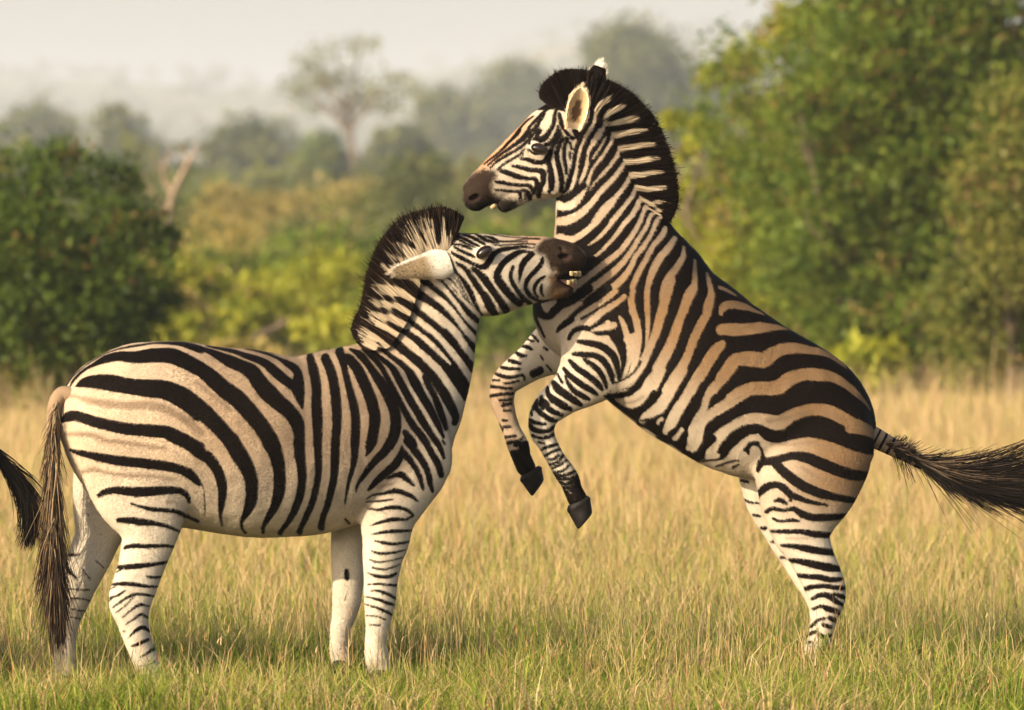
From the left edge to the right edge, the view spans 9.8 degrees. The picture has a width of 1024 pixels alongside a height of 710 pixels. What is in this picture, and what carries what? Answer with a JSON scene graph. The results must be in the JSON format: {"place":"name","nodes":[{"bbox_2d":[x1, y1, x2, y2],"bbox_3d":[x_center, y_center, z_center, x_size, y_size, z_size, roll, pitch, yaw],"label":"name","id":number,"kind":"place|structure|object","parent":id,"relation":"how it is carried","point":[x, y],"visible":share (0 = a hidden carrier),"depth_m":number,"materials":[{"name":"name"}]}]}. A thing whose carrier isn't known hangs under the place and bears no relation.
{"place":"outdoors","nodes":[
{"label":"outdoors","id":0,"kind":"place"},
{"bbox_2d":[0,32,813,174],"bbox_3d":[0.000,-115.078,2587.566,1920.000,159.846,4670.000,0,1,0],"label":"hills","id":1,"kind":"structure","parent":0,"point":[210,107],"depth_m":3106.58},
{"bbox_2d":[78,84,175,177],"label":"distant tree","id":2,"kind":"object","parent":1,"relation":"on","point":[108,124],"visible":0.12,"depth_m":599.28,"materials":[{"name":"green plant"}]},
{"bbox_2d":[187,104,299,188],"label":"distant tree","id":3,"kind":"object","parent":1,"relation":"on","point":[241,147],"visible":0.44,"depth_m":518.29,"materials":[{"name":"green plant"}]},
{"bbox_2d":[269,115,304,171],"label":"distant tree","id":4,"kind":"object","parent":1,"relation":"on","point":[286,128],"visible":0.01,"depth_m":1100.47,"materials":[{"name":"green plant"}]},
{"bbox_2d":[281,124,358,193],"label":"distant tree","id":5,"kind":"object","parent":1,"relation":"on","point":[308,152],"visible":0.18,"depth_m":468.20,"materials":[{"name":"green plant"}]},
{"bbox_2d":[357,118,434,175],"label":"distant tree","id":6,"kind":"object","parent":1,"relation":"on","point":[397,138],"visible":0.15,"depth_m":498.23,"materials":[{"name":"green plant"}]},
{"bbox_2d":[402,81,512,161],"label":"distant tree","id":7,"kind":"object","parent":1,"relation":"on","point":[446,120],"visible":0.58,"depth_m":795.69,"materials":[{"name":"green plant"}]},
{"bbox_2d":[463,52,552,138],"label":"distant tree","id":8,"kind":"object","parent":1,"relation":"on","point":[509,96],"visible":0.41,"depth_m":946.83,"materials":[{"name":"green plant"}]},
{"bbox_2d":[0,9,1022,218],"bbox_3d":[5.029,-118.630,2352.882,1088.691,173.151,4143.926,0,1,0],"label":"woodland","id":9,"kind":"object","parent":1,"relation":"on","point":[259,169],"visible":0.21,"depth_m":2628.38,"materials":[{"name":"grey plant"}]},
{"bbox_2d":[571,7,711,174],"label":"distant tree","id":10,"kind":"object","parent":1,"relation":"on","point":[637,64],"visible":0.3,"depth_m":696.50,"materials":[{"name":"green plant"}]},
{"bbox_2d":[674,56,761,126],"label":"distant tree","id":11,"kind":"object","parent":1,"relation":"on","point":[715,95],"visible":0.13,"depth_m":844.30,"materials":[{"name":"green plant"}]},
{"bbox_2d":[0,0,1023,87],"label":"sky","id":12,"kind":"structure","parent":0,"point":[258,36],"materials":[{"name":"white"}]},
{"bbox_2d":[0,316,1023,709],"bbox_3d":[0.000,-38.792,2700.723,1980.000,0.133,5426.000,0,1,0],"label":"ground","id":13,"kind":"structure","parent":0,"point":[551,379],"depth_m":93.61,"materials":[{"name":"beige plant"}]},
{"bbox_2d":[0,449,42,551],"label":"zebra","id":14,"kind":"object","parent":13,"relation":"on","point":[20,486],"visible":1,"depth_m":23.96,"materials":[{"name":"fur"}]},
{"bbox_2d":[0,91,90,176],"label":"distant tree","id":15,"kind":"object","parent":13,"relation":"on","point":[22,121],"visible":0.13,"depth_m":738.39,"materials":[{"name":"green plant"}]},
{"bbox_2d":[0,124,195,414],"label":"leafy bush","id":16,"kind":"object","parent":13,"relation":"on","point":[67,293],"visible":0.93,"depth_m":61.36,"materials":[{"name":"green plant"}]},
{"bbox_2d":[76,187,203,241],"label":"tall shrub","id":17,"kind":"object","parent":13,"relation":"on","point":[149,204],"visible":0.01,"depth_m":179.45,"materials":[{"name":"green plant"}]},
{"bbox_2d":[145,140,199,264],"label":"dead tree","id":18,"kind":"object","parent":13,"relation":"on","point":[172,191],"visible":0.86,"depth_m":107.93,"materials":[{"name":"beige wood"}]},
{"bbox_2d":[152,283,215,344],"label":"round shrub","id":19,"kind":"object","parent":13,"relation":"on","point":[198,305],"visible":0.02,"depth_m":83.94,"materials":[{"name":"green plant"}]},
{"bbox_2d":[133,246,311,345],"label":"round shrub","id":20,"kind":"object","parent":13,"relation":"on","point":[245,294],"visible":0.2,"depth_m":91.47,"materials":[{"name":"green plant"}]},
{"bbox_2d":[181,176,298,236],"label":"tall shrub","id":21,"kind":"object","parent":13,"relation":"on","point":[244,204],"visible":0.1,"depth_m":189.32,"materials":[{"name":"green plant"}]},
{"bbox_2d":[246,314,290,348],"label":"fallen branch","id":22,"kind":"object","parent":13,"relation":"on","point":[271,329],"visible":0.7,"depth_m":78.97,"materials":[{"name":"brown wood"}]},
{"bbox_2d":[226,243,373,356],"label":"round shrub","id":23,"kind":"object","parent":13,"relation":"on","point":[322,280],"visible":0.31,"depth_m":95.42,"materials":[{"name":"green plant"}]},
{"bbox_2d":[21,200,586,689],"bbox_3d":[-0.828,0.393,24.084,2.272,2.037,0.660,0,1,0],"label":"zebra","id":24,"kind":"object","parent":13,"relation":"on","point":[349,448],"visible":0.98,"depth_m":23.93,"materials":[{"name":"fur"}]},
{"bbox_2d":[243,170,383,239],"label":"tall shrub","id":25,"kind":"object","parent":13,"relation":"on","point":[323,191],"visible":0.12,"depth_m":203.76,"materials":[{"name":"green plant"}]},
{"bbox_2d":[267,31,434,181],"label":"tall tree","id":26,"kind":"object","parent":13,"relation":"on","point":[346,108],"visible":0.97,"depth_m":429.57,"materials":[{"name":"grey plant"}]},
{"bbox_2d":[348,144,467,237],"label":"tall shrub","id":27,"kind":"object","parent":13,"relation":"on","point":[423,180],"visible":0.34,"depth_m":198.50,"materials":[{"name":"green plant"}]},
{"bbox_2d":[337,235,498,347],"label":"round shrub","id":28,"kind":"object","parent":13,"relation":"on","point":[483,323],"visible":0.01,"depth_m":89.94,"materials":[{"name":"green plant"}]},
{"bbox_2d":[427,139,555,235],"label":"tall shrub","id":29,"kind":"object","parent":13,"relation":"on","point":[550,203],"visible":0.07,"depth_m":195.06,"materials":[{"name":"green plant"}]},
{"bbox_2d":[462,209,542,365],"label":"round shrub","id":30,"kind":"object","parent":13,"relation":"on","point":[503,228],"visible":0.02,"depth_m":97.89,"materials":[{"name":"green plant"}]},
{"bbox_2d":[0,157,1023,402],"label":"thicket","id":31,"kind":"object","parent":13,"relation":"on","point":[244,247],"visible":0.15,"depth_m":105.62,"materials":[{"name":"green plant"}]},
{"bbox_2d":[671,172,697,224],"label":"tall shrub","id":32,"kind":"object","parent":13,"relation":"on","point":[682,176],"depth_m":199.73,"materials":[{"name":"green plant"}]},
{"bbox_2d":[654,0,828,338],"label":"broadleaf tree","id":33,"kind":"object","parent":13,"relation":"on","point":[708,236],"visible":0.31,"depth_m":79.59,"materials":[{"name":"green plant"}]},
{"bbox_2d":[462,58,1023,670],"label":"zebra","id":34,"kind":"object","parent":13,"relation":"on","point":[656,326],"visible":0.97,"depth_m":24.43,"materials":[{"name":"fur"}]},
{"bbox_2d":[658,0,1023,397],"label":"broadleaf tree","id":35,"kind":"object","parent":13,"relation":"on","point":[874,137],"visible":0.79,"depth_m":72.99,"materials":[{"name":"green plant"}]},
{"bbox_2d":[905,65,1023,401],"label":"climber shrub","id":36,"kind":"object","parent":13,"relation":"on","point":[993,204],"visible":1,"depth_m":67.79,"materials":[{"name":"green plant"}]}
]}

